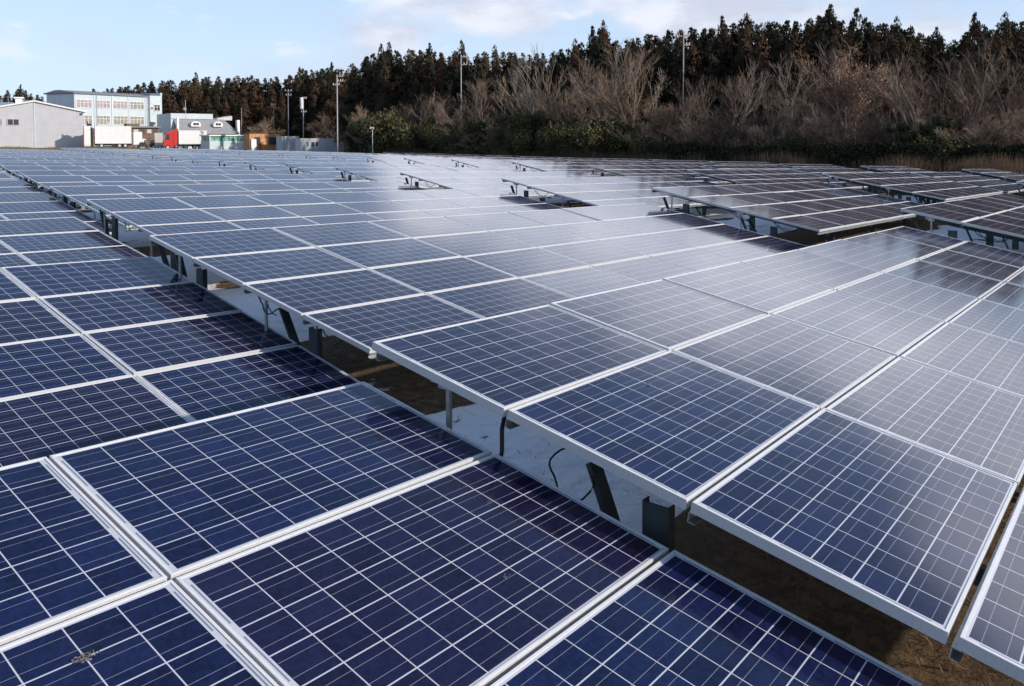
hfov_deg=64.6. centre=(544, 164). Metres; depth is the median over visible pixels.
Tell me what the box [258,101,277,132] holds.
cedar tree
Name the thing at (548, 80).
bare tree
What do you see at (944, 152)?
evergreen shrub
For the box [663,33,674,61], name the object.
cedar tree
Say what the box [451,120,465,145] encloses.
bare shrub
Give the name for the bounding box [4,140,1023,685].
ground
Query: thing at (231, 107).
cedar tree
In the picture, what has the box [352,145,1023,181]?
reeds
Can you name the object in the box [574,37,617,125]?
cedar tree
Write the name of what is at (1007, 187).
solar array
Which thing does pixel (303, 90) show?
cedar tree
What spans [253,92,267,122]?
cedar tree
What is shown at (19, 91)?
cedar tree
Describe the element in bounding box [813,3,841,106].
cedar tree
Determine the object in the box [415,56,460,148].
cedar tree
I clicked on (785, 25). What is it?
cedar tree
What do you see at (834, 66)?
bare tree
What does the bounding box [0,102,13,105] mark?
blue roof house
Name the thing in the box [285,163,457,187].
solar array
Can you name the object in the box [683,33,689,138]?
utility pole
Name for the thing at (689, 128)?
bare shrub
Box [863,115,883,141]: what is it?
bare shrub
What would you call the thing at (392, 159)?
solar array
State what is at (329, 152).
solar array
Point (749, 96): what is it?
bare tree
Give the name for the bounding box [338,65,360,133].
cedar tree
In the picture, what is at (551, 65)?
cedar tree
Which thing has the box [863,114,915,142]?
bare shrub
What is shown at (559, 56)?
cedar tree
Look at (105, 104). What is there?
window
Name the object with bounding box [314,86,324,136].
cedar tree
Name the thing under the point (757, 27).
cedar tree
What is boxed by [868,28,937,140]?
cedar tree
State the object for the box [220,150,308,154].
solar array
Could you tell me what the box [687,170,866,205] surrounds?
solar array
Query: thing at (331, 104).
cedar tree
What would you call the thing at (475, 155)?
solar array
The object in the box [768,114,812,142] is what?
bare shrub
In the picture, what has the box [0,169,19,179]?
solar array
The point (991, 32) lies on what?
cedar tree
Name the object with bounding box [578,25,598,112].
cedar tree
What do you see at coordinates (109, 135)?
white trailer
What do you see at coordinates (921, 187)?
solar array
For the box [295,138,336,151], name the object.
container
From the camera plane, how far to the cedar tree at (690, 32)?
109.41 m
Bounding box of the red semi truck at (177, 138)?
[162,129,206,148]
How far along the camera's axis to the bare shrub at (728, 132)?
83.35 m
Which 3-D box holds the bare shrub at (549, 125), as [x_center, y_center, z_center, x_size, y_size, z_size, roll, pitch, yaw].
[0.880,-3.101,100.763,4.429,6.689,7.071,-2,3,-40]
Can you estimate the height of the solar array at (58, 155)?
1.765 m
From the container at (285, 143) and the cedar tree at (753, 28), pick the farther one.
the container at (285, 143)
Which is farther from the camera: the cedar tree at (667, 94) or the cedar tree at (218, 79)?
the cedar tree at (218, 79)
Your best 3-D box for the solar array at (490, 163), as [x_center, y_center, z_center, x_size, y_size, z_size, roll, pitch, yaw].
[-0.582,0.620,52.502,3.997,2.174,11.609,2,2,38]
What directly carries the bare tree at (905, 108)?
on the ground at (422, 394)
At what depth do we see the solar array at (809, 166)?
60.46 m
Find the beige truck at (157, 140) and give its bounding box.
[149,133,162,147]
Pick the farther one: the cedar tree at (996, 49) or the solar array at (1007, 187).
the cedar tree at (996, 49)
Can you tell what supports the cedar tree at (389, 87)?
on the ground at (422, 394)
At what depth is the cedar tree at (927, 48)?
94.83 m
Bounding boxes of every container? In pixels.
[276,136,298,150]
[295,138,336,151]
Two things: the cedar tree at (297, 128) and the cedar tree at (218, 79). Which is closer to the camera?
the cedar tree at (297, 128)
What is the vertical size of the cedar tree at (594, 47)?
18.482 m
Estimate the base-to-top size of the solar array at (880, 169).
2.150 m
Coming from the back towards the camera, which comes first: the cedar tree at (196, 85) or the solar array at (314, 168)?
the cedar tree at (196, 85)
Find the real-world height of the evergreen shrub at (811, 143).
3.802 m
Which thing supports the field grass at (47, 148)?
on the ground at (422, 394)
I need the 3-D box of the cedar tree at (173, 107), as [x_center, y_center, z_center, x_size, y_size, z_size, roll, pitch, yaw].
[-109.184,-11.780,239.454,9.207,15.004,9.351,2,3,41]
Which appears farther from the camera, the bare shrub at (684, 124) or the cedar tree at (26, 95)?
the cedar tree at (26, 95)
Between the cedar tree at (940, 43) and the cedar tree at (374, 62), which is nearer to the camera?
the cedar tree at (940, 43)
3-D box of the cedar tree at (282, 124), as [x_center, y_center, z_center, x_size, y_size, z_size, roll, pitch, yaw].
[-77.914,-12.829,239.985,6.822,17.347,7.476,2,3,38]
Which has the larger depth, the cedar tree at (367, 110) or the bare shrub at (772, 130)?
the cedar tree at (367, 110)
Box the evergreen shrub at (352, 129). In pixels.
[346,111,390,152]
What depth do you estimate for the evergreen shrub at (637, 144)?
84.99 m
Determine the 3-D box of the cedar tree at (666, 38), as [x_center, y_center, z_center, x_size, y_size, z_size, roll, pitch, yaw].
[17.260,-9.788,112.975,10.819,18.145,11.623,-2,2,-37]
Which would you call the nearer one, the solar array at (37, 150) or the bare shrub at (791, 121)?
the bare shrub at (791, 121)
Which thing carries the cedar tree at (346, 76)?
on the ground at (422, 394)
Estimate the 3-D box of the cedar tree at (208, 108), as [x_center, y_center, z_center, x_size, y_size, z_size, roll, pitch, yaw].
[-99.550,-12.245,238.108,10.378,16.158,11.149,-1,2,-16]
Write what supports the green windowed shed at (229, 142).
on the ground at (422, 394)
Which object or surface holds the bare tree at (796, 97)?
on the ground at (422, 394)
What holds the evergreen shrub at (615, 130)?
on the ground at (422, 394)
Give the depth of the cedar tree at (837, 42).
90.83 m
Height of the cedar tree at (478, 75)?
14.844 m
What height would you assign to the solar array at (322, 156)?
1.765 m
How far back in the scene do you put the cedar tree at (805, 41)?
96.65 m
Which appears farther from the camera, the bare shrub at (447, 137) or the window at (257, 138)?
the window at (257, 138)
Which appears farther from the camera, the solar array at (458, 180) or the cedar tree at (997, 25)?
the cedar tree at (997, 25)
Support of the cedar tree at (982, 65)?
on the ground at (422, 394)
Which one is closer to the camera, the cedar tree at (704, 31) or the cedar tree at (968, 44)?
the cedar tree at (968, 44)
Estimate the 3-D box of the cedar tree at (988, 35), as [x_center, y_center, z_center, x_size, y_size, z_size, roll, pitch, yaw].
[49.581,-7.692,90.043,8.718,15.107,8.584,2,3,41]
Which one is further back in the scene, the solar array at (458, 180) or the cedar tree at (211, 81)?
the cedar tree at (211, 81)
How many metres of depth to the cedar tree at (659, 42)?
114.27 m
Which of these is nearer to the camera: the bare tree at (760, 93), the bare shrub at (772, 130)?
the bare shrub at (772, 130)
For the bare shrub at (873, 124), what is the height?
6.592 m
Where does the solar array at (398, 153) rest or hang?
on the ground at (422, 394)
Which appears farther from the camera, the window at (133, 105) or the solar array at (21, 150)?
the window at (133, 105)
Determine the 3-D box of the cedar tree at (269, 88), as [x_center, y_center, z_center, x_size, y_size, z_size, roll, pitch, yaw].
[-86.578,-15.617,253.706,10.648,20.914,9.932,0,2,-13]
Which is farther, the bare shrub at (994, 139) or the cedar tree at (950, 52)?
the cedar tree at (950, 52)
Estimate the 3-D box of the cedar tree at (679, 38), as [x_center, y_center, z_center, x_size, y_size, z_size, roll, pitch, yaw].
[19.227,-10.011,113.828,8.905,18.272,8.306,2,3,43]
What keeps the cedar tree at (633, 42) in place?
on the ground at (422, 394)
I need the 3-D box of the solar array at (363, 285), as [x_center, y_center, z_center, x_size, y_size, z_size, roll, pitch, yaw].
[0.384,1.810,13.081,3.998,2.178,11.609,2,2,38]
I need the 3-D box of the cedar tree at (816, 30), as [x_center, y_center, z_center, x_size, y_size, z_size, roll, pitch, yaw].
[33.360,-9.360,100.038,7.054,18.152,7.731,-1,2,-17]
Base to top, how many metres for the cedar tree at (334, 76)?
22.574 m
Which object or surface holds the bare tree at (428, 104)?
on the ground at (422, 394)
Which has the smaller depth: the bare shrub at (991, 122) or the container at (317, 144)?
the bare shrub at (991, 122)
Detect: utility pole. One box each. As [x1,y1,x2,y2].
[286,89,291,135]
[300,97,306,137]
[333,74,342,151]
[461,55,466,115]
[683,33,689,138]
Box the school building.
[43,90,161,145]
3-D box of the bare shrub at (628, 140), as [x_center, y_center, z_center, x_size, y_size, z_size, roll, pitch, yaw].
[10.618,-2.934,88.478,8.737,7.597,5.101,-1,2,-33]
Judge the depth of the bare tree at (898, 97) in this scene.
70.72 m
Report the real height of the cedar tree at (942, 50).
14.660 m
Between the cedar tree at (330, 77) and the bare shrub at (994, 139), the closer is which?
the bare shrub at (994, 139)
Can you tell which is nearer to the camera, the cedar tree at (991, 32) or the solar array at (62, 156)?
the solar array at (62, 156)
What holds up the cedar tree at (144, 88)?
on the ground at (422, 394)
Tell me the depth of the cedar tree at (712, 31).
107.32 m
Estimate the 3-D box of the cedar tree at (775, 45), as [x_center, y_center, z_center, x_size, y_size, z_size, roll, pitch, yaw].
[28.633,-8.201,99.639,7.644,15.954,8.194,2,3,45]
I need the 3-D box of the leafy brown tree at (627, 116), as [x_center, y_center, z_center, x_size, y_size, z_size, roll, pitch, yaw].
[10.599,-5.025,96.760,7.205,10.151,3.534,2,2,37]
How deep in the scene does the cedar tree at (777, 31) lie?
102.32 m
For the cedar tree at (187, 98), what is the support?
on the ground at (422, 394)
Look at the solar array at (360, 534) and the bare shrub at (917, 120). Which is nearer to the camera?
the solar array at (360, 534)
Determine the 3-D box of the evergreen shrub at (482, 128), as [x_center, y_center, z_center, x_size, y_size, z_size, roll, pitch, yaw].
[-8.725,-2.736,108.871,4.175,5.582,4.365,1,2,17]
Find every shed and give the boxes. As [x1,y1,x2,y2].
[0,97,85,147]
[122,122,160,147]
[199,135,243,149]
[242,133,281,150]
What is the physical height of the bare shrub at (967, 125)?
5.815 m
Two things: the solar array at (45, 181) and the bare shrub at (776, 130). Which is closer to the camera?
the solar array at (45, 181)
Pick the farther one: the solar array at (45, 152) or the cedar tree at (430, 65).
the cedar tree at (430, 65)
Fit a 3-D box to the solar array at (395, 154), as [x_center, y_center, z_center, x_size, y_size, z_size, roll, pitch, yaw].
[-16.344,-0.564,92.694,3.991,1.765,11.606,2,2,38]
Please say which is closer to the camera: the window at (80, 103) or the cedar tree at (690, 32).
the cedar tree at (690, 32)
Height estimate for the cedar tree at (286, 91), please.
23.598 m
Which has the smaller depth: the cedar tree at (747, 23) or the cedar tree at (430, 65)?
the cedar tree at (747, 23)
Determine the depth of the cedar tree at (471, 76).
138.96 m
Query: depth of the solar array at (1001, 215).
15.29 m
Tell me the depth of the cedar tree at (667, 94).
104.46 m
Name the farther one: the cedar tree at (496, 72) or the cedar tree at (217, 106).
the cedar tree at (217, 106)
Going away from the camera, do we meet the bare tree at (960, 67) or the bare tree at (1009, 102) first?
the bare tree at (1009, 102)
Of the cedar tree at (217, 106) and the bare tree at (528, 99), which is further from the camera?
the cedar tree at (217, 106)
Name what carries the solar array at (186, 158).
on the ground at (422, 394)
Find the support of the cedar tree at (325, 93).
on the ground at (422, 394)
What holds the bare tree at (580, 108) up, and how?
on the ground at (422, 394)
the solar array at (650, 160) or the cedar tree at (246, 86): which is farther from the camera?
the cedar tree at (246, 86)
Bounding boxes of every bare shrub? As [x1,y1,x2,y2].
[245,116,272,132]
[259,123,284,135]
[305,116,333,137]
[309,110,338,137]
[323,117,351,150]
[329,118,356,147]
[345,131,375,151]
[432,113,454,146]
[435,110,466,147]
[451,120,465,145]
[455,115,492,147]
[469,113,507,154]
[541,121,556,153]
[574,113,592,127]
[603,113,647,151]
[605,104,664,150]
[632,113,681,140]
[635,103,682,140]
[644,112,705,142]
[655,105,705,141]
[656,111,722,151]
[670,108,721,145]
[678,105,738,144]
[678,107,749,146]
[685,107,754,142]
[710,107,771,147]
[712,108,758,143]
[738,105,778,144]
[744,106,815,144]
[744,117,796,142]
[757,116,789,151]
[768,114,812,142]
[785,110,844,138]
[790,110,828,142]
[800,115,859,153]
[801,108,844,137]
[808,106,874,144]
[813,102,891,146]
[837,106,896,142]
[839,107,899,142]
[850,112,898,142]
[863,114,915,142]
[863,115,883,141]
[877,116,930,145]
[884,112,950,143]
[891,111,964,139]
[905,105,955,144]
[909,105,962,131]
[949,112,982,142]
[952,107,1011,144]
[956,113,1013,142]
[961,105,1023,144]
[973,115,1003,142]
[978,109,1011,142]
[986,115,1023,142]
[988,109,1023,145]
[1004,107,1023,144]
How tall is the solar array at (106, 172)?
2.183 m
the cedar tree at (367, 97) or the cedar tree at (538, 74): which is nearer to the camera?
the cedar tree at (538, 74)
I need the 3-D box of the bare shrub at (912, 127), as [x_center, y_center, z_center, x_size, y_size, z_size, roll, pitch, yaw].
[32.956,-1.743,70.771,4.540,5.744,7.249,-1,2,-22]
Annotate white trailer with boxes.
[83,122,131,147]
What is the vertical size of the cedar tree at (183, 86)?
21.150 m
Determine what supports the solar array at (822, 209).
on the ground at (422, 394)
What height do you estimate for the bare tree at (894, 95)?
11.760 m
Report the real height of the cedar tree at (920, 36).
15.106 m
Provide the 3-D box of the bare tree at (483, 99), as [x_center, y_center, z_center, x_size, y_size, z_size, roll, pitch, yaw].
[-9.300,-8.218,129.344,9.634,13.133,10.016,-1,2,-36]
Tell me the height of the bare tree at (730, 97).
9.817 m
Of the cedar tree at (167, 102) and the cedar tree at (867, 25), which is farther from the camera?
the cedar tree at (167, 102)
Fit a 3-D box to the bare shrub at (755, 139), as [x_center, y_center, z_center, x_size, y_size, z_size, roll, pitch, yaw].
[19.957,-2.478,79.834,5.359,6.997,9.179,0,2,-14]
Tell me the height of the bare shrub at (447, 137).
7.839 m
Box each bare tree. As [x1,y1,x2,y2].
[346,104,366,123]
[391,107,419,124]
[393,100,423,124]
[409,90,481,135]
[414,96,431,126]
[422,96,441,127]
[431,82,460,121]
[431,92,468,123]
[454,93,470,120]
[462,71,513,118]
[463,92,497,124]
[463,104,506,119]
[465,74,490,119]
[482,95,498,116]
[486,74,511,124]
[491,69,531,127]
[494,74,567,122]
[504,85,537,122]
[506,69,535,110]
[509,58,537,114]
[512,44,551,127]
[523,62,611,128]
[524,57,568,114]
[533,73,599,126]
[536,79,613,125]
[562,61,601,122]
[570,55,609,117]
[570,68,626,123]
[575,65,643,128]
[582,52,650,117]
[582,77,611,117]
[589,46,664,115]
[601,37,652,117]
[602,47,641,118]
[613,49,660,135]
[617,49,649,113]
[620,88,666,121]
[643,82,659,135]
[645,66,671,140]
[659,87,734,137]
[675,83,699,139]
[677,95,711,131]
[683,73,728,133]
[705,70,770,130]
[711,73,760,145]
[722,81,767,145]
[736,56,773,136]
[737,68,766,137]
[740,76,811,137]
[746,63,776,140]
[759,52,810,138]
[759,68,835,129]
[760,85,782,135]
[765,86,827,132]
[767,53,798,98]
[769,75,843,139]
[774,61,821,137]
[782,72,828,117]
[813,46,885,142]
[815,44,854,128]
[816,37,860,72]
[823,67,923,141]
[843,68,898,142]
[848,56,938,126]
[858,40,900,101]
[858,74,951,141]
[872,77,941,121]
[876,57,932,123]
[877,52,917,121]
[889,74,923,139]
[900,47,1004,125]
[903,66,1009,132]
[921,57,956,115]
[932,64,1018,130]
[947,31,1014,128]
[948,59,977,119]
[966,72,1004,98]
[971,37,1013,119]
[972,96,1023,129]
[982,46,1022,138]
[984,52,1023,132]
[991,73,1023,134]
[998,74,1021,121]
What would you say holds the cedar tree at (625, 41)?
on the ground at (422, 394)
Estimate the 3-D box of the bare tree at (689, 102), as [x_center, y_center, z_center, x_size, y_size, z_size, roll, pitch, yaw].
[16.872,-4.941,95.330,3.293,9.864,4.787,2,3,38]
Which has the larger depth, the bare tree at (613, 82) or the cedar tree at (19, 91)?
the cedar tree at (19, 91)
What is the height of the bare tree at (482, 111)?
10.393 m
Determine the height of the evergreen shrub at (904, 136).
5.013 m
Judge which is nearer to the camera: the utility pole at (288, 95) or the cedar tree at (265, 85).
the utility pole at (288, 95)
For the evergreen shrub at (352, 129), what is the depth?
126.13 m
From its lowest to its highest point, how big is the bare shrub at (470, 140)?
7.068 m
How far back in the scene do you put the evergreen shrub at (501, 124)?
103.83 m
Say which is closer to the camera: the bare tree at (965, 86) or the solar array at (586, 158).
the bare tree at (965, 86)
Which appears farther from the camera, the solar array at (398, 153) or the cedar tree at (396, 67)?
the cedar tree at (396, 67)
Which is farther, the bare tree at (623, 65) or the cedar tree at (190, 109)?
the cedar tree at (190, 109)
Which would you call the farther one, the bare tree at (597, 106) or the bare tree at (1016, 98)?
the bare tree at (597, 106)
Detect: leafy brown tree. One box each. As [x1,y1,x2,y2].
[605,84,659,128]
[624,93,675,134]
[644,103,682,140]
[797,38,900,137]
[799,67,862,135]
[828,61,871,142]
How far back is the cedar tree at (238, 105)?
241.99 m
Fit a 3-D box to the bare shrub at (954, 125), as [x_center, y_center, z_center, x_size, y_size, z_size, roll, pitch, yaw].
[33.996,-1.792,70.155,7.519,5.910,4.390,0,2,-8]
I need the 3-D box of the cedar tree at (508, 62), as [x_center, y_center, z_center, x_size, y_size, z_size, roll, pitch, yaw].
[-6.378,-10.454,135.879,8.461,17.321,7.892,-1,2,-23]
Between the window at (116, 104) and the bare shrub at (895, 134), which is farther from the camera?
the window at (116, 104)
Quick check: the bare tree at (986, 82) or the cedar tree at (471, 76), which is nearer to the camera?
the bare tree at (986, 82)
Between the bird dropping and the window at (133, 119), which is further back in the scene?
the window at (133, 119)
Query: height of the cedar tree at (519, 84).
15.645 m
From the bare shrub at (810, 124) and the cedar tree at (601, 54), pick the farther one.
the cedar tree at (601, 54)
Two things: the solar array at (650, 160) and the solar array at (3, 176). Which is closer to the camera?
the solar array at (3, 176)
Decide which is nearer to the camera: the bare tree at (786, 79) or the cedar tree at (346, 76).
the bare tree at (786, 79)
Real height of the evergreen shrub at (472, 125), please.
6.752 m
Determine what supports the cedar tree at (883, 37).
on the ground at (422, 394)
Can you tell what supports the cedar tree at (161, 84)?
on the ground at (422, 394)
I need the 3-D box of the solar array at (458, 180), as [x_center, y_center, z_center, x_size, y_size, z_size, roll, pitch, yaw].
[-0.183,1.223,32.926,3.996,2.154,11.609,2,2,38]
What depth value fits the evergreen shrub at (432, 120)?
116.69 m
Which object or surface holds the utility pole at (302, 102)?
on the ground at (422, 394)
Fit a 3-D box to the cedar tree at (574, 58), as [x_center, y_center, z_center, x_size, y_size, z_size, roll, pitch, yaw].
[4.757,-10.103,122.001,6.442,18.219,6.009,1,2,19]
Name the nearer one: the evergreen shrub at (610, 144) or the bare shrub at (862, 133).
the bare shrub at (862, 133)
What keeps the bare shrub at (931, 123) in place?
on the ground at (422, 394)
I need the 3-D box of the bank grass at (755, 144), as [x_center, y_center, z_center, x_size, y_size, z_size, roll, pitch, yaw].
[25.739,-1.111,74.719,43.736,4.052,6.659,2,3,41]
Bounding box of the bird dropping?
[71,650,99,662]
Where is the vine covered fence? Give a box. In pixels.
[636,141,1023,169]
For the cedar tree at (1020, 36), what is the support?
on the ground at (422, 394)
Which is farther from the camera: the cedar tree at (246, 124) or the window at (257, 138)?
the cedar tree at (246, 124)
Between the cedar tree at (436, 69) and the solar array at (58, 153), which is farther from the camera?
the cedar tree at (436, 69)
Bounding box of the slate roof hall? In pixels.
[157,113,239,148]
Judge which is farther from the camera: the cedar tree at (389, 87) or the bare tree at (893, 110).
the cedar tree at (389, 87)
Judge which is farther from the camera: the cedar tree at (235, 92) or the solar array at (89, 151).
the cedar tree at (235, 92)
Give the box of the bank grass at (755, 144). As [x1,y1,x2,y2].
[635,134,1013,165]
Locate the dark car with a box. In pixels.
[136,142,147,148]
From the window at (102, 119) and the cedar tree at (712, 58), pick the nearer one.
the cedar tree at (712, 58)
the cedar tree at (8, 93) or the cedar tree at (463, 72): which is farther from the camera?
the cedar tree at (8, 93)
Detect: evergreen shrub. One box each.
[343,130,364,152]
[346,111,390,152]
[353,105,413,153]
[395,125,416,152]
[402,125,439,152]
[418,122,465,153]
[423,117,457,152]
[429,127,494,153]
[460,116,518,154]
[465,125,494,153]
[481,123,544,155]
[493,113,515,154]
[502,129,550,155]
[512,107,580,155]
[529,128,571,156]
[548,127,591,156]
[549,116,654,157]
[556,132,608,157]
[595,118,634,158]
[603,136,667,158]
[628,138,688,158]
[747,133,812,155]
[775,136,838,163]
[877,122,928,160]
[907,114,956,144]
[910,131,977,171]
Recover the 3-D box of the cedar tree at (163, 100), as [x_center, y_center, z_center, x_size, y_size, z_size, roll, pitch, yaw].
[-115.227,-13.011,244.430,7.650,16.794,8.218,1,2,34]
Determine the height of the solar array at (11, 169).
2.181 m
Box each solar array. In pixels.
[0,149,62,150]
[0,150,75,151]
[0,151,86,152]
[0,152,97,153]
[0,153,108,154]
[0,154,122,156]
[0,155,121,156]
[0,156,149,158]
[0,157,168,168]
[0,160,188,167]
[0,162,217,179]
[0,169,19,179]
[0,173,15,179]
[0,180,78,210]
[0,192,118,236]
[0,217,147,266]
[0,256,359,466]
[0,382,921,685]
[1,166,247,187]
[16,170,290,197]
[21,151,59,151]
[22,150,53,150]
[24,174,351,208]
[49,181,426,229]
[60,148,139,150]
[65,148,137,150]
[71,149,157,151]
[76,149,149,152]
[84,150,176,152]
[86,188,561,271]
[91,150,172,153]
[101,151,202,154]
[110,152,216,156]
[121,152,234,157]
[135,153,226,158]
[149,148,178,150]
[149,154,276,160]
[149,203,808,358]
[158,148,220,150]
[168,155,304,162]
[169,149,244,151]
[180,149,243,151]
[189,157,284,165]
[192,150,209,152]
[205,150,285,153]
[215,158,370,169]
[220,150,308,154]
[237,151,301,154]
[244,162,402,173]
[257,152,286,156]
[276,152,373,158]
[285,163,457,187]
[291,151,351,152]
[304,154,394,159]
[331,155,434,162]
[335,167,524,188]
[351,153,426,154]
[364,156,474,163]
[372,226,1023,683]
[377,154,448,155]
[383,152,435,153]
[400,171,601,203]
[404,155,475,156]
[404,158,514,166]
[428,153,475,155]
[451,159,566,171]
[458,155,489,156]
[473,157,554,159]
[486,155,547,157]
[501,176,719,215]
[512,162,634,176]
[517,158,601,161]
[520,156,572,158]
[559,158,607,160]
[568,160,653,165]
[586,165,730,183]
[602,158,660,162]
[629,163,720,183]
[651,182,924,242]
[653,160,720,164]
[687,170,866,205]
[703,165,824,176]
[709,161,791,168]
[779,164,851,168]
[791,169,889,193]
[822,172,1002,221]
[861,166,932,189]
[900,193,1023,249]
[913,172,1023,203]
[962,169,1023,195]
[1016,181,1023,196]
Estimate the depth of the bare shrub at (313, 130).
220.49 m
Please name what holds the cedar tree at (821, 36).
on the ground at (422, 394)
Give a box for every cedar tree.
[2,90,12,101]
[3,94,10,101]
[13,84,28,101]
[22,90,28,99]
[132,85,143,93]
[141,82,148,93]
[145,83,156,92]
[156,80,165,92]
[157,83,172,112]
[162,80,180,111]
[162,95,167,113]
[162,96,171,113]
[167,79,178,96]
[168,100,180,112]
[175,79,190,104]
[176,81,188,109]
[178,92,191,113]
[180,101,187,112]
[187,95,197,113]
[188,72,204,113]
[188,78,195,109]
[191,78,210,103]
[194,91,208,113]
[198,96,218,117]
[202,77,211,96]
[206,77,212,93]
[206,84,229,117]
[208,76,221,99]
[210,81,221,115]
[214,93,229,116]
[220,78,232,102]
[221,98,233,127]
[228,75,248,113]
[228,99,235,126]
[229,87,255,132]
[232,97,255,134]
[234,77,251,111]
[247,86,267,128]
[247,94,254,125]
[248,75,259,93]
[251,79,266,116]
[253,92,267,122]
[256,88,285,134]
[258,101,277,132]
[260,83,277,107]
[261,78,269,97]
[262,76,286,112]
[274,92,292,135]
[278,75,294,113]
[283,75,291,105]
[284,101,291,133]
[286,82,309,133]
[287,68,316,115]
[289,67,307,123]
[289,93,314,137]
[289,97,298,135]
[301,82,324,137]
[304,79,323,137]
[305,69,322,107]
[312,82,332,135]
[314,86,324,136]
[315,69,345,137]
[316,69,326,85]
[316,70,327,93]
[318,69,338,137]
[320,62,333,133]
[330,70,348,141]
[334,68,366,143]
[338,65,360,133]
[338,67,360,137]
[343,56,372,116]
[345,53,376,112]
[357,69,374,117]
[360,57,376,110]
[361,51,391,117]
[366,44,386,115]
[368,60,398,118]
[369,42,399,115]
[369,49,405,114]
[392,48,413,116]
[393,50,419,114]
[393,55,420,118]
[399,58,424,142]
[401,50,423,110]
[402,49,439,126]
[414,43,440,146]
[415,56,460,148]
[416,53,445,126]
[432,51,438,72]
[433,56,460,123]
[434,54,460,100]
[442,39,471,126]
[447,53,469,117]
[456,56,486,121]
[456,63,478,120]
[462,66,494,120]
[464,51,491,99]
[473,59,516,118]
[485,62,510,121]
[486,45,503,116]
[491,51,518,122]
[491,52,507,82]
[492,58,535,149]
[507,52,524,112]
[516,53,530,71]
[519,63,549,120]
[521,54,533,109]
[528,53,544,97]
[530,57,558,147]
[539,53,547,78]
[540,53,559,95]
[544,54,575,124]
[550,52,572,106]
[551,49,567,83]
[564,53,584,114]
[565,38,580,92]
[565,48,571,69]
[570,42,586,79]
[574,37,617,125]
[575,35,601,79]
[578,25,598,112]
[586,20,613,117]
[587,53,630,137]
[604,31,613,58]
[607,40,623,72]
[616,42,637,80]
[616,45,641,120]
[619,39,629,74]
[624,49,662,136]
[627,38,636,51]
[631,37,642,63]
[633,34,657,118]
[640,46,676,139]
[641,30,679,105]
[641,34,652,52]
[648,35,658,52]
[648,41,694,142]
[650,38,666,81]
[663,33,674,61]
[666,33,723,133]
[671,29,688,72]
[675,39,730,149]
[676,27,701,81]
[685,29,712,97]
[687,29,698,47]
[694,28,726,107]
[706,26,734,87]
[707,15,732,93]
[717,37,746,128]
[723,28,764,142]
[726,23,740,66]
[726,35,788,145]
[728,12,760,92]
[731,18,755,48]
[734,19,759,42]
[752,23,759,66]
[755,22,790,77]
[757,21,765,35]
[757,33,790,133]
[758,21,782,60]
[759,32,823,136]
[763,20,794,91]
[765,31,825,117]
[788,21,803,43]
[790,17,846,133]
[791,22,803,56]
[801,16,823,91]
[801,17,816,63]
[808,11,845,67]
[808,29,864,142]
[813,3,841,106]
[814,19,853,86]
[837,30,878,123]
[846,8,876,132]
[854,22,881,81]
[857,34,893,142]
[858,16,868,33]
[863,22,874,45]
[866,25,882,55]
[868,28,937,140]
[868,30,909,135]
[874,23,889,39]
[877,23,892,62]
[880,16,912,76]
[884,38,942,122]
[900,25,929,97]
[912,32,929,52]
[916,35,928,55]
[920,34,941,80]
[921,36,948,83]
[922,45,942,101]
[925,27,947,107]
[927,46,962,127]
[936,40,985,131]
[943,39,959,75]
[951,34,1023,140]
[955,12,992,73]
[955,35,971,72]
[956,30,979,64]
[957,39,1005,144]
[958,28,1001,89]
[976,24,989,42]
[976,29,999,94]
[990,12,1016,91]
[991,22,1002,35]
[993,27,1023,131]
[998,21,1016,61]
[1009,21,1019,51]
[1018,21,1023,32]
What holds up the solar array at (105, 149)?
on the ground at (422, 394)
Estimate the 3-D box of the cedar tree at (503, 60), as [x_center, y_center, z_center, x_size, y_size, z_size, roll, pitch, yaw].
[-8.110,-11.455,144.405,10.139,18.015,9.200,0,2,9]
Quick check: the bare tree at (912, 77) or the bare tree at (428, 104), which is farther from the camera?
the bare tree at (428, 104)
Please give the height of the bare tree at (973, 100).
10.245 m
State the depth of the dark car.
168.58 m
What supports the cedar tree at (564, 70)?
on the ground at (422, 394)
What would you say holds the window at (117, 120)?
in the school building
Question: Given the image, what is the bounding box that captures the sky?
[0,0,1023,102]
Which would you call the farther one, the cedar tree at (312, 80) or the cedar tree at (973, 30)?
the cedar tree at (312, 80)
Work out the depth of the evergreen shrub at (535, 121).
99.08 m
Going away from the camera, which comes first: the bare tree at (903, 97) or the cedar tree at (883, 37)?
the bare tree at (903, 97)
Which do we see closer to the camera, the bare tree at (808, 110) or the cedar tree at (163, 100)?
the bare tree at (808, 110)
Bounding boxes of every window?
[7,119,18,125]
[76,99,91,107]
[84,115,92,124]
[96,100,109,108]
[96,115,110,124]
[113,101,127,108]
[113,116,127,124]
[130,101,143,109]
[130,116,144,124]
[154,104,159,110]
[255,137,259,144]
[269,137,275,144]
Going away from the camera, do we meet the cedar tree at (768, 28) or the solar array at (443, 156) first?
the solar array at (443, 156)
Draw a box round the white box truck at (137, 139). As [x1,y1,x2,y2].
[132,132,146,147]
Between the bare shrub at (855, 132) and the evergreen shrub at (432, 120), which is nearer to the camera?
the bare shrub at (855, 132)
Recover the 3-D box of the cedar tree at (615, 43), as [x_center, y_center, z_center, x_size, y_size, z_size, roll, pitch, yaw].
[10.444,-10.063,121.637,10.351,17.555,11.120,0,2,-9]
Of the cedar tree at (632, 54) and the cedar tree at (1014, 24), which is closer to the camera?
the cedar tree at (1014, 24)
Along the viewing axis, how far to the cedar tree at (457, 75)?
140.76 m
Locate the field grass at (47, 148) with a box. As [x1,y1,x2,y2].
[0,146,341,151]
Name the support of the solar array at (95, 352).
on the ground at (422, 394)
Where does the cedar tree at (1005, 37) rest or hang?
on the ground at (422, 394)
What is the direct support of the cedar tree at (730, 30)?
on the ground at (422, 394)

